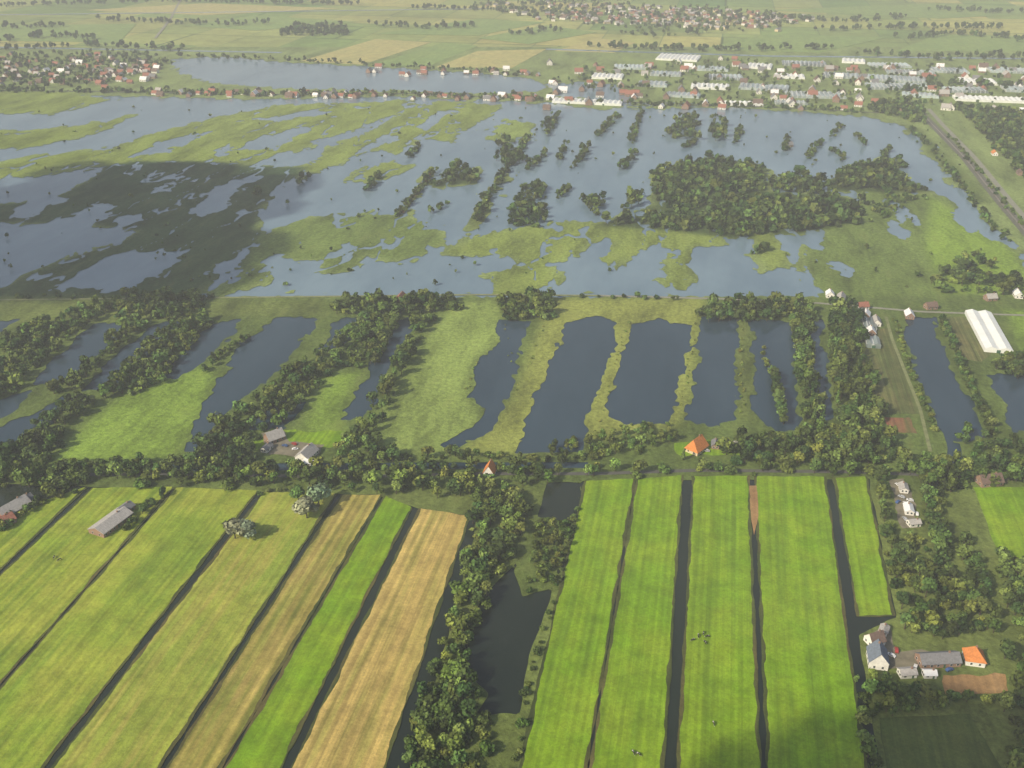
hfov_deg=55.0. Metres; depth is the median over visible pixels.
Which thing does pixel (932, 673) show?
farm shed
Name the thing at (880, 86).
greenhouse
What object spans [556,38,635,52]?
distant field
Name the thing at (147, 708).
grass field
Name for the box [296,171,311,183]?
marsh tree line
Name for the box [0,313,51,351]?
trees
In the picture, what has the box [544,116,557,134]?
marsh tree line
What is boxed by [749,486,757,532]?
farm track
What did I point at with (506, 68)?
village house
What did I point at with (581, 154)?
marsh tree line
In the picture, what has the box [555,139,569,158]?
marsh tree line
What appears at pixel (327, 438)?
lawn
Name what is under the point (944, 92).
village house
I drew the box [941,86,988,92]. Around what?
greenhouse
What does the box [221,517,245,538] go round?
willow tree
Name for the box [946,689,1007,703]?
tree row
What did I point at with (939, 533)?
tree row
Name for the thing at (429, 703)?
canal trees
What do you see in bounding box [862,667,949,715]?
woodland
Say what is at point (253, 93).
village house
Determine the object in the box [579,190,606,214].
marsh woodland
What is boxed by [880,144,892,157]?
marsh tree line
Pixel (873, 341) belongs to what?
greenhouse
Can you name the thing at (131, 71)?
village house
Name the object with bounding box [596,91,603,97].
village house
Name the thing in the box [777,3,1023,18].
distant field
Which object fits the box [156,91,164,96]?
village house
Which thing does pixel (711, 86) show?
greenhouse
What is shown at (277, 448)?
farm yard
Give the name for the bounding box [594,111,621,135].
marsh tree line
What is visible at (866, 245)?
marsh shrubs
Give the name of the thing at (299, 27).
distant woodland
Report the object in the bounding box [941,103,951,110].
village house
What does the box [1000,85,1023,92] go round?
greenhouse
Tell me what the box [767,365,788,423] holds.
trees
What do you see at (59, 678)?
grass field
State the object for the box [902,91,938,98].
greenhouse
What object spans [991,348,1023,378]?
tree row
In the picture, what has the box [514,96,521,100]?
village house
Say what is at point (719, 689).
grass field
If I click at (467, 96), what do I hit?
village house
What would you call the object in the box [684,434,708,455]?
farmhouse
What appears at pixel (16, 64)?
village house
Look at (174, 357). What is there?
tree row
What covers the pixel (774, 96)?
village house
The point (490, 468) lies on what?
brick house
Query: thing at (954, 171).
tree row
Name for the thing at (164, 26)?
country road
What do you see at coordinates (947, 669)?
parked car
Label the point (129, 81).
village house
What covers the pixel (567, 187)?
marsh tree line
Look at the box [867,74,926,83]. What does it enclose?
greenhouse
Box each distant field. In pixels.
[0,24,135,41]
[94,3,337,14]
[185,15,351,29]
[302,39,430,64]
[369,42,475,66]
[378,19,543,35]
[437,49,545,67]
[481,25,595,43]
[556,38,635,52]
[705,34,886,52]
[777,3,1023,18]
[897,34,1023,50]
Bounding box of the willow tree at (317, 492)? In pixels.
[306,482,331,505]
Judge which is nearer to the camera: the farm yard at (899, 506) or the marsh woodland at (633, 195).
the farm yard at (899, 506)
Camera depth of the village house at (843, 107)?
1625.37 m
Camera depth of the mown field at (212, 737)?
504.02 m
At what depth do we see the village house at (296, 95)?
1716.78 m
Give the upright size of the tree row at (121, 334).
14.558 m
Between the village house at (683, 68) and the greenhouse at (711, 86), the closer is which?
the greenhouse at (711, 86)
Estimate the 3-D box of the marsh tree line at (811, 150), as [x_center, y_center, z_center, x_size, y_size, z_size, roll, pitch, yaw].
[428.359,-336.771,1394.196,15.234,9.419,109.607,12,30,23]
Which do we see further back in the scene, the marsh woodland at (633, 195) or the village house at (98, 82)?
the village house at (98, 82)
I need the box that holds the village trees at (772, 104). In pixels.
[541,96,863,112]
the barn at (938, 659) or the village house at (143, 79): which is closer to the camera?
the barn at (938, 659)
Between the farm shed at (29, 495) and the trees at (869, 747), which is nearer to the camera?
the trees at (869, 747)
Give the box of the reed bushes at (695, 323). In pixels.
[680,322,696,404]
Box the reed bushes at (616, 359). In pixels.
[599,321,630,421]
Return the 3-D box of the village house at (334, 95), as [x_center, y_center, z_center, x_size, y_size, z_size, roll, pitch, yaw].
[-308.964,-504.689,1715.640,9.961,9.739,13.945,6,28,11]
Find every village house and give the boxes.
[14,61,22,66]
[35,78,42,82]
[75,59,83,64]
[95,80,103,84]
[115,76,122,81]
[126,79,133,83]
[127,69,135,73]
[139,76,148,81]
[149,73,156,78]
[151,68,159,72]
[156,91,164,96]
[177,88,185,94]
[250,90,258,96]
[284,92,293,97]
[290,91,298,97]
[312,92,318,96]
[331,92,337,98]
[337,93,344,97]
[352,91,359,98]
[366,67,372,72]
[371,91,377,96]
[375,63,382,67]
[404,71,410,76]
[420,70,427,74]
[464,93,469,99]
[483,95,491,100]
[490,94,496,101]
[503,66,509,70]
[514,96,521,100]
[526,97,532,101]
[542,104,550,109]
[546,94,554,99]
[547,58,552,64]
[553,87,559,94]
[558,86,567,92]
[564,96,572,100]
[574,68,582,73]
[579,85,584,90]
[585,96,592,104]
[596,66,603,71]
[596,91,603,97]
[597,79,605,86]
[619,89,627,94]
[625,89,634,96]
[636,93,642,97]
[641,70,647,75]
[658,103,664,108]
[663,92,668,98]
[678,84,684,91]
[680,65,689,71]
[682,101,690,109]
[684,63,692,68]
[702,99,708,106]
[718,103,726,109]
[732,61,740,66]
[740,78,747,82]
[742,65,748,69]
[753,98,762,103]
[758,66,766,72]
[770,89,778,94]
[770,92,777,99]
[773,74,780,79]
[776,68,783,72]
[779,94,786,99]
[789,99,795,106]
[791,64,799,68]
[807,90,817,94]
[813,76,820,81]
[824,65,833,70]
[832,94,839,102]
[835,73,843,78]
[840,105,847,109]
[854,78,861,84]
[854,101,862,106]
[870,79,878,82]
[908,71,916,75]
[927,85,936,91]
[939,89,949,96]
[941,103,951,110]
[953,92,963,96]
[960,72,968,77]
[972,75,981,78]
[978,62,988,67]
[978,67,985,72]
[1001,70,1010,77]
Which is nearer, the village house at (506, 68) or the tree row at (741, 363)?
the tree row at (741, 363)
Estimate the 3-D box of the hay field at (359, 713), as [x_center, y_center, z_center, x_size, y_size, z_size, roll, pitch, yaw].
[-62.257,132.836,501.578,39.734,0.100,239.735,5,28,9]
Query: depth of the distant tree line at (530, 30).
2400.89 m
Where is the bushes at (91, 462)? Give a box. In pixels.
[69,457,168,466]
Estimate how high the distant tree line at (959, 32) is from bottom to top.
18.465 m
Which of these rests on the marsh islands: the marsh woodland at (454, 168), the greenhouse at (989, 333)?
the marsh woodland at (454, 168)
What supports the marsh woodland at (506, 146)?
on the marsh islands
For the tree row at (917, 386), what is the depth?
762.13 m
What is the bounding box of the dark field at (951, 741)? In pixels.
[879,714,1000,767]
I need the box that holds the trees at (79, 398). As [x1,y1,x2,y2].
[30,390,96,439]
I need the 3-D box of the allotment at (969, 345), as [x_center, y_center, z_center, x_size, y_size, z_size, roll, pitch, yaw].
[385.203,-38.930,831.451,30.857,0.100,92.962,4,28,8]
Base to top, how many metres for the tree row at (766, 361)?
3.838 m
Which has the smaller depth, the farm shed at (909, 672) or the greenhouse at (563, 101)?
the farm shed at (909, 672)
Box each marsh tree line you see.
[251,184,261,194]
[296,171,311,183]
[362,170,381,190]
[394,166,438,216]
[404,141,420,157]
[428,200,449,211]
[471,133,530,220]
[524,146,547,168]
[540,110,560,126]
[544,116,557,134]
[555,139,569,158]
[555,183,571,197]
[569,140,590,167]
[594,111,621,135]
[617,148,638,168]
[626,105,644,143]
[681,137,697,146]
[732,123,744,142]
[750,241,769,253]
[781,133,790,150]
[804,137,824,158]
[828,146,846,159]
[829,122,845,136]
[853,131,867,144]
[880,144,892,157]
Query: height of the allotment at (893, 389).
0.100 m
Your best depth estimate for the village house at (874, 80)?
1823.95 m
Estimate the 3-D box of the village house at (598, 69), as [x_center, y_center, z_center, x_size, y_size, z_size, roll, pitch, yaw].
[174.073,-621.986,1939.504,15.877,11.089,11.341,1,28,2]
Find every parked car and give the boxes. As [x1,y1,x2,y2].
[888,652,895,657]
[945,667,953,671]
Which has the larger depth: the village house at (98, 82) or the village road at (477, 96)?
the village house at (98, 82)
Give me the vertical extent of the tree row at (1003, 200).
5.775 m
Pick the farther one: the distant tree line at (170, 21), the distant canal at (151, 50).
the distant tree line at (170, 21)
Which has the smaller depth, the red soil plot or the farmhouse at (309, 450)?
the farmhouse at (309, 450)
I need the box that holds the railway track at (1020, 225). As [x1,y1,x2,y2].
[927,118,1023,229]
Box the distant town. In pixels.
[485,0,814,31]
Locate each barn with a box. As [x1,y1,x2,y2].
[88,506,133,537]
[914,650,962,668]
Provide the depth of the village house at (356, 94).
1712.02 m
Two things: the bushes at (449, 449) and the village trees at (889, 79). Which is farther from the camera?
the village trees at (889, 79)
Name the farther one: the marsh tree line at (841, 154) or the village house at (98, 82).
the village house at (98, 82)
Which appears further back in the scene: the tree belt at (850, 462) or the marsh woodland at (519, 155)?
the marsh woodland at (519, 155)
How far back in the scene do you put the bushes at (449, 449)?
658.39 m
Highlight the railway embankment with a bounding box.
[925,113,1023,235]
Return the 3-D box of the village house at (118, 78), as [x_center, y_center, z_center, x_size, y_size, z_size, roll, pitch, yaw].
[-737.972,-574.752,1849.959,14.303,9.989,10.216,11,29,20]
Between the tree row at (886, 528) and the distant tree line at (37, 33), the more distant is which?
the distant tree line at (37, 33)
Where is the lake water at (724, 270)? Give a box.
[0,56,1023,298]
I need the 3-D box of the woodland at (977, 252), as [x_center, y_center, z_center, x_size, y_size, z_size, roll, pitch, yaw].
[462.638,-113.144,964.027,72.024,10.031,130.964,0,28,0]
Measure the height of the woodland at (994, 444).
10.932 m
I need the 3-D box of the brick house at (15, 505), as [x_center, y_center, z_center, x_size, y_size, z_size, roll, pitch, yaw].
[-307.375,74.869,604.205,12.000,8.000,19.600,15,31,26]
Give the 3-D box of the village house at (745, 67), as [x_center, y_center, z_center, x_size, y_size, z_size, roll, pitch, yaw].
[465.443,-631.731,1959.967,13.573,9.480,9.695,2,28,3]
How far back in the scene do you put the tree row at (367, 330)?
758.38 m
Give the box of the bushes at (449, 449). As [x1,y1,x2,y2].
[377,444,510,461]
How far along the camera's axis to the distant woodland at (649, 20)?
2654.16 m
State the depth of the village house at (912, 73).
1899.13 m
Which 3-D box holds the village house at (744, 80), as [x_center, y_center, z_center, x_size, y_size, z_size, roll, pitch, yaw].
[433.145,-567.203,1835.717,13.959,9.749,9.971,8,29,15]
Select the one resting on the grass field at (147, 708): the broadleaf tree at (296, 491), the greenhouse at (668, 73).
the broadleaf tree at (296, 491)
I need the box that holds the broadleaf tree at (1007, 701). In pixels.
[1000,692,1015,711]
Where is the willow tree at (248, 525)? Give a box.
[237,518,256,538]
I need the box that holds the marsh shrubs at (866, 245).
[0,105,978,287]
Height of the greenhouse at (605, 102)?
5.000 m
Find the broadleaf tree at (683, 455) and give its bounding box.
[680,448,685,459]
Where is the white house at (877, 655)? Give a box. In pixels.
[866,639,889,670]
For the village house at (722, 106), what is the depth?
1629.83 m
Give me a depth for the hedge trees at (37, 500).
609.29 m
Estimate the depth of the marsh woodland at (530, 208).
1139.24 m
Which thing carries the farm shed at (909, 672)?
on the peat land
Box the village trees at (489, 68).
[176,51,533,75]
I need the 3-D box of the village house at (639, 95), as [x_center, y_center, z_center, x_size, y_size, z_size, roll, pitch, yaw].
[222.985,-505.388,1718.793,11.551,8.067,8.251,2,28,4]
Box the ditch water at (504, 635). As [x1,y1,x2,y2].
[0,477,966,767]
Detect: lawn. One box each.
[229,429,356,449]
[674,440,740,455]
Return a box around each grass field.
[0,487,84,567]
[0,487,171,679]
[0,487,256,767]
[54,492,334,767]
[226,496,410,767]
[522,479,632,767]
[592,475,681,767]
[679,475,760,767]
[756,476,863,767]
[836,476,891,615]
[973,487,1023,557]
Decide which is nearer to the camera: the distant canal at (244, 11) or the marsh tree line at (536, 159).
the marsh tree line at (536, 159)
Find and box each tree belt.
[45,451,509,497]
[189,432,257,476]
[495,441,1013,485]
[518,420,679,461]
[715,422,912,466]
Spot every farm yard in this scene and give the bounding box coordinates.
[261,431,323,456]
[875,629,929,668]
[889,478,919,527]
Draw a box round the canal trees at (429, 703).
[401,485,533,767]
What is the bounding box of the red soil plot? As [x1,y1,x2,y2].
[884,417,916,432]
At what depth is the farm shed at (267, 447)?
667.50 m
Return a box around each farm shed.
[0,511,16,523]
[26,492,33,500]
[117,500,135,510]
[260,442,273,452]
[303,459,313,465]
[711,438,719,449]
[878,623,889,635]
[896,666,918,678]
[898,481,909,493]
[903,501,914,515]
[906,517,921,527]
[921,668,937,678]
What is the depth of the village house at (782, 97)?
1697.96 m
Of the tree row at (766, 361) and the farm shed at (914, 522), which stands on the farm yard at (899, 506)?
the farm shed at (914, 522)
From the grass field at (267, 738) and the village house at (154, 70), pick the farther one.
the village house at (154, 70)
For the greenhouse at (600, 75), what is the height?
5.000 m
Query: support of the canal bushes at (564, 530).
on the peat land
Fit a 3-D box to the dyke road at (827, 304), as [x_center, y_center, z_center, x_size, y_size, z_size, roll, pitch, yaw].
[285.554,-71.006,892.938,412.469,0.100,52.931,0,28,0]
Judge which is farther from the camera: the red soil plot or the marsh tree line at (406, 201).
the marsh tree line at (406, 201)
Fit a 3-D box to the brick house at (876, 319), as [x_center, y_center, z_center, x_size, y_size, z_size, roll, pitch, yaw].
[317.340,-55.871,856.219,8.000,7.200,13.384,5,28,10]
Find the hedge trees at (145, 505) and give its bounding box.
[121,485,165,530]
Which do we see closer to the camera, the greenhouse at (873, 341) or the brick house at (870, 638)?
the brick house at (870, 638)
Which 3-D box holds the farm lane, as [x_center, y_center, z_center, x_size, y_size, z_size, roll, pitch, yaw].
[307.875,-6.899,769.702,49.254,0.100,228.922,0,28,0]
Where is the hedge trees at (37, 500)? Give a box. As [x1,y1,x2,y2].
[0,486,78,530]
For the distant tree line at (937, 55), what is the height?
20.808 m
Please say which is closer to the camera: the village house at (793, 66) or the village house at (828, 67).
the village house at (828, 67)
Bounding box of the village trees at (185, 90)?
[0,83,551,100]
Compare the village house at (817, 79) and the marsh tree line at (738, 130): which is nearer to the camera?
the marsh tree line at (738, 130)
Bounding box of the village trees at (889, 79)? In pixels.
[859,58,1023,104]
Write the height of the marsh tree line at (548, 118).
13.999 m
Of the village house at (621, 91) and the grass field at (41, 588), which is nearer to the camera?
the grass field at (41, 588)
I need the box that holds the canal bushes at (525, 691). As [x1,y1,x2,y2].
[511,506,580,767]
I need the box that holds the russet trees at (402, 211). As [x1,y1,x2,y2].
[398,173,431,214]
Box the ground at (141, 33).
[0,0,1023,46]
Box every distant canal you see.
[0,8,508,14]
[0,47,281,52]
[546,49,1020,58]
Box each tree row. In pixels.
[0,294,121,391]
[0,370,24,393]
[14,290,214,300]
[45,309,148,393]
[97,308,208,397]
[114,286,206,320]
[127,317,213,394]
[190,306,400,445]
[199,334,250,371]
[329,288,463,313]
[349,311,437,443]
[495,286,556,320]
[579,291,678,298]
[619,421,669,426]
[694,291,819,321]
[738,320,744,411]
[760,345,769,370]
[790,313,827,430]
[826,295,897,441]
[873,465,910,608]
[891,318,938,431]
[893,530,929,588]
[909,125,1011,241]
[919,472,959,593]
[938,314,998,435]
[946,133,1023,224]
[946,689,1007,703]
[955,531,991,611]
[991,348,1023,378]
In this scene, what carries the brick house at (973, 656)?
on the peat land
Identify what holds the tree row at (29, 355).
on the peat land
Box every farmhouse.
[263,427,285,443]
[294,442,318,460]
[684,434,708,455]
[974,472,1004,487]
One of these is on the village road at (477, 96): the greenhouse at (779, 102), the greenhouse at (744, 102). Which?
the greenhouse at (744, 102)
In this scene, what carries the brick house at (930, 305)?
on the peat land
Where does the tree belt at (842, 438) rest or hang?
on the peat land
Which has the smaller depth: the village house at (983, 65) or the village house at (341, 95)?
the village house at (341, 95)
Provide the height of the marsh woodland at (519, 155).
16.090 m
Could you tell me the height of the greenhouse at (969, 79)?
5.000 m
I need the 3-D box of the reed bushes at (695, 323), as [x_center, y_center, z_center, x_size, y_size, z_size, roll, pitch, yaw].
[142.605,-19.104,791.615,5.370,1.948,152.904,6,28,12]
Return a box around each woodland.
[0,425,89,494]
[279,20,348,35]
[429,157,479,185]
[473,0,810,36]
[475,191,490,220]
[493,132,513,160]
[500,147,530,163]
[506,178,548,227]
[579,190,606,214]
[601,188,865,235]
[620,186,643,207]
[649,154,698,176]
[650,150,768,207]
[664,110,701,139]
[708,112,728,140]
[767,165,831,194]
[831,154,927,193]
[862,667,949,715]
[864,192,927,220]
[867,94,926,123]
[899,558,1003,637]
[903,451,1023,496]
[930,257,1023,298]
[944,253,995,272]
[954,101,1023,177]
[954,421,1023,464]
[955,248,1023,292]
[994,546,1023,640]
[1000,638,1023,767]
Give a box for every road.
[0,294,596,299]
[2,90,899,113]
[39,469,1018,479]
[154,0,180,37]
[601,295,1023,315]
[927,109,1023,218]
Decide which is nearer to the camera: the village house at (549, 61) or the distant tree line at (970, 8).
the village house at (549, 61)
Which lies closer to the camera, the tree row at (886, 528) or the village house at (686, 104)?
the tree row at (886, 528)
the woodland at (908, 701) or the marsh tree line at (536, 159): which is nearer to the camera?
the woodland at (908, 701)
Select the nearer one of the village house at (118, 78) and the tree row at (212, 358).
the tree row at (212, 358)
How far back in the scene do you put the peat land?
705.23 m
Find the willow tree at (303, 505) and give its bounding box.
[291,495,319,517]
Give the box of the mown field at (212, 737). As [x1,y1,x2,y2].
[169,495,379,767]
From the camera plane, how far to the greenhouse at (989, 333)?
833.38 m
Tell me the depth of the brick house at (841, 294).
903.78 m
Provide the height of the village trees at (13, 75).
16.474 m
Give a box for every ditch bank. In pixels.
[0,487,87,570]
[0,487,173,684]
[0,487,256,767]
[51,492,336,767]
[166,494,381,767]
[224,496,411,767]
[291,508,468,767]
[519,479,634,767]
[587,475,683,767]
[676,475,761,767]
[754,476,867,767]
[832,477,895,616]
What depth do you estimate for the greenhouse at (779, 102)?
1664.61 m
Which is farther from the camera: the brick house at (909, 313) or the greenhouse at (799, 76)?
the greenhouse at (799, 76)
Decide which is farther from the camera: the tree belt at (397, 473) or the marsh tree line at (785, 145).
the marsh tree line at (785, 145)
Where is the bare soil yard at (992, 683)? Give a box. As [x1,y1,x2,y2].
[942,673,1007,694]
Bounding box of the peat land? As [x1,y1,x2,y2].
[0,293,1023,767]
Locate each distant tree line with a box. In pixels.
[0,0,359,6]
[0,29,95,41]
[1,20,64,28]
[4,38,184,50]
[95,13,269,25]
[367,19,474,28]
[411,3,596,15]
[508,24,562,34]
[587,39,833,51]
[735,12,906,22]
[813,21,1002,30]
[856,46,1023,60]
[885,74,1022,92]
[893,28,1023,40]
[927,4,1023,12]
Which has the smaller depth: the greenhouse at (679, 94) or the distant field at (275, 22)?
the greenhouse at (679, 94)
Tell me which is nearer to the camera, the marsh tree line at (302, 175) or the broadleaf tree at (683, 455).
the broadleaf tree at (683, 455)
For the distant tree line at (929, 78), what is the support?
on the ground at (141, 33)
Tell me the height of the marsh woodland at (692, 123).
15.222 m
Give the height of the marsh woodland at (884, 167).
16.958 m
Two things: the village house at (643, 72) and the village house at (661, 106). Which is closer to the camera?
the village house at (661, 106)
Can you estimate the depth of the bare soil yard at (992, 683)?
477.25 m
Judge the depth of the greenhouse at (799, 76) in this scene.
1874.91 m
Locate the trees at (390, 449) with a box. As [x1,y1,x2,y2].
[333,430,401,470]
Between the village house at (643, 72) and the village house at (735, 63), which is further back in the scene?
the village house at (735, 63)
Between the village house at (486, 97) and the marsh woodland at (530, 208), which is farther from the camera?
the village house at (486, 97)
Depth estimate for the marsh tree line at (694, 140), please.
1415.82 m
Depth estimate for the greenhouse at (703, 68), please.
1948.97 m
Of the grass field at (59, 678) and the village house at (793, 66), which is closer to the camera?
the grass field at (59, 678)
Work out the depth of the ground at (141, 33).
2581.85 m
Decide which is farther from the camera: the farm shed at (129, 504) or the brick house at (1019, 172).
the brick house at (1019, 172)
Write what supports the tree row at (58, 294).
on the peat land
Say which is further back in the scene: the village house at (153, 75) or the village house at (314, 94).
the village house at (153, 75)
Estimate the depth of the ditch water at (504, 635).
512.70 m
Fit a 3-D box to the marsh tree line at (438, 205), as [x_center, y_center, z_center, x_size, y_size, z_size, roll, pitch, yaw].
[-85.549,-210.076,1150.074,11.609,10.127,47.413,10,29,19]
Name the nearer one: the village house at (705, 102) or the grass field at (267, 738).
the grass field at (267, 738)
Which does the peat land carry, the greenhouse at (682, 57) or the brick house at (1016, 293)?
the brick house at (1016, 293)
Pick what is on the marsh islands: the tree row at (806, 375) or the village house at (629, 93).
the village house at (629, 93)
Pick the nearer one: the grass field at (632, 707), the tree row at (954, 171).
the grass field at (632, 707)
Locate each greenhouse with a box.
[552,97,585,103]
[591,72,623,79]
[591,99,622,105]
[614,64,646,69]
[637,80,667,87]
[649,70,681,76]
[655,53,700,61]
[667,91,700,98]
[691,82,728,89]
[697,65,727,71]
[708,73,742,80]
[719,100,762,105]
[738,82,788,91]
[748,62,772,69]
[771,99,807,104]
[774,73,804,79]
[782,60,826,66]
[784,90,846,98]
[823,71,858,78]
[842,57,864,63]
[861,316,876,331]
[864,82,927,90]
[864,335,880,348]
[867,62,911,67]
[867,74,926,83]
[884,68,935,74]
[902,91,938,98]
[929,66,969,73]
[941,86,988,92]
[952,95,1023,103]
[958,77,998,85]
[964,309,1012,352]
[986,67,1023,73]
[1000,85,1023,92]
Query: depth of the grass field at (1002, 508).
602.83 m
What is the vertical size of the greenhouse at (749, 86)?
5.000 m
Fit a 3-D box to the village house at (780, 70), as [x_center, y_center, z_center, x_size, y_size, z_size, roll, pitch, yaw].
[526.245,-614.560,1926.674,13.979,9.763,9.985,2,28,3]
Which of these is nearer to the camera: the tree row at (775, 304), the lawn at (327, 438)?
the lawn at (327, 438)
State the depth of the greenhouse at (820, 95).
1717.60 m
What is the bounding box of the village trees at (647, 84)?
[552,57,860,104]
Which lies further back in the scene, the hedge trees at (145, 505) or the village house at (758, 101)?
the village house at (758, 101)
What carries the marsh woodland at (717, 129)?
on the lake water at (724, 270)
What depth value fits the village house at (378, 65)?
1973.62 m
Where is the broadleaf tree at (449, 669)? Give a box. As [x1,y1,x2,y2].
[440,661,462,679]
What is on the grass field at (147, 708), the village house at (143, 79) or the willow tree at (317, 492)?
the willow tree at (317, 492)
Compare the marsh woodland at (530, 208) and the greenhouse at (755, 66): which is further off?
the greenhouse at (755, 66)
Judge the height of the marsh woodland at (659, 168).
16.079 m
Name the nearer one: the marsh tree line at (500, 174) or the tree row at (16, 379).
the tree row at (16, 379)
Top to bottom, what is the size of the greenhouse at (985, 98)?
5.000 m
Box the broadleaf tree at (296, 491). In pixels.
[289,484,305,499]
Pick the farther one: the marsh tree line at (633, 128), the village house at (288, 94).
the village house at (288, 94)
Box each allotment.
[859,328,918,413]
[946,317,991,361]
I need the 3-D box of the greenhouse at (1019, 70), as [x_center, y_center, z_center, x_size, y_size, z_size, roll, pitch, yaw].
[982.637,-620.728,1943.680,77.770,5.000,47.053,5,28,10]
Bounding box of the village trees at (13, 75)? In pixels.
[0,48,172,87]
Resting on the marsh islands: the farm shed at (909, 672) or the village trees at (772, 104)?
the village trees at (772, 104)
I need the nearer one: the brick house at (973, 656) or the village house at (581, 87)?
the brick house at (973, 656)
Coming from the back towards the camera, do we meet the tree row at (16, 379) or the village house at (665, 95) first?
the village house at (665, 95)
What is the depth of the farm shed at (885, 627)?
507.78 m
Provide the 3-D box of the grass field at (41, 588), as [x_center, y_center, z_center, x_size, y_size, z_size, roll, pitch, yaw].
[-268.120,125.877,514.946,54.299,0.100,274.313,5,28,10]
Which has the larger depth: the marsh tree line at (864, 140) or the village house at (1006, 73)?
the village house at (1006, 73)
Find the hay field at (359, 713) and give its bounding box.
[292,509,466,767]
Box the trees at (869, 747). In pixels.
[853,675,884,767]
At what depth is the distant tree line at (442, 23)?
2489.13 m
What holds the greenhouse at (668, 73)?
on the marsh islands
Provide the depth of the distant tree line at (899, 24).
2468.50 m
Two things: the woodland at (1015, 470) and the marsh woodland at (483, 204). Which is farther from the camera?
the marsh woodland at (483, 204)
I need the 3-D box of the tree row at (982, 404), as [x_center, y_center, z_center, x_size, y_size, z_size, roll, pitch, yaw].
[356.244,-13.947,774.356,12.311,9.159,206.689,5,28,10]
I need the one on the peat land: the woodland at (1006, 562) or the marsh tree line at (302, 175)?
the woodland at (1006, 562)
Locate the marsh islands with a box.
[0,47,1023,292]
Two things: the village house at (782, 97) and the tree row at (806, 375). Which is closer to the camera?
the tree row at (806, 375)
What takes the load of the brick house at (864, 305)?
on the dyke road at (827, 304)
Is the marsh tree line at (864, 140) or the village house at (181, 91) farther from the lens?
the village house at (181, 91)
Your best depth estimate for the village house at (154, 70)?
1926.13 m
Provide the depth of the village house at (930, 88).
1765.90 m
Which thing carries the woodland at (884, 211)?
on the marsh islands
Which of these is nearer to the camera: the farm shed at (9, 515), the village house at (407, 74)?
the farm shed at (9, 515)
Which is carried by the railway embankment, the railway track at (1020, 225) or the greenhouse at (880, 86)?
the railway track at (1020, 225)
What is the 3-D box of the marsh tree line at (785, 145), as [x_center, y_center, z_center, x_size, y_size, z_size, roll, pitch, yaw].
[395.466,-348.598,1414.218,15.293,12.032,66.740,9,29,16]
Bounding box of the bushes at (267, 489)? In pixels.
[256,483,333,495]
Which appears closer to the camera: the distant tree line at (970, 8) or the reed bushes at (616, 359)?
the reed bushes at (616, 359)
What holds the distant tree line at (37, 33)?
on the distant field at (110, 32)
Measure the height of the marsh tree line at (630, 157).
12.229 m
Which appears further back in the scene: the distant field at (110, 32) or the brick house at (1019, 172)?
the distant field at (110, 32)
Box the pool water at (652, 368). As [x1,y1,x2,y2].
[0,316,1023,471]
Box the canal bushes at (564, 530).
[525,516,571,592]
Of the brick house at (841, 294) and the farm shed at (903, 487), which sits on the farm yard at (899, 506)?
the farm shed at (903, 487)
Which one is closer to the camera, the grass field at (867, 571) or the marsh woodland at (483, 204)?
the grass field at (867, 571)
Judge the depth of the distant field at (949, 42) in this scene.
2260.69 m
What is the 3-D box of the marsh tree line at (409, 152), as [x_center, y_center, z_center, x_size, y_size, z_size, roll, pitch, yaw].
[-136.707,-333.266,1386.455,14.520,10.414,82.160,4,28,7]
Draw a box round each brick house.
[0,494,31,515]
[397,291,405,301]
[482,459,496,473]
[825,288,834,297]
[837,291,845,299]
[855,301,869,308]
[863,629,886,644]
[865,308,870,317]
[866,325,876,335]
[872,314,881,326]
[904,308,914,319]
[923,301,938,309]
[962,645,986,667]
[983,292,997,301]
[991,149,997,155]
[1012,288,1023,298]
[1016,168,1022,175]
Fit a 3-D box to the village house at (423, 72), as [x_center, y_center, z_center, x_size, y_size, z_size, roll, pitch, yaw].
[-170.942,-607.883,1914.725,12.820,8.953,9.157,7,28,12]
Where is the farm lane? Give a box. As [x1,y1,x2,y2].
[885,317,931,451]
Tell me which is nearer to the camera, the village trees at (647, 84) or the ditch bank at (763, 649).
the ditch bank at (763, 649)
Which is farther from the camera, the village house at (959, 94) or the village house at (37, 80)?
the village house at (37, 80)

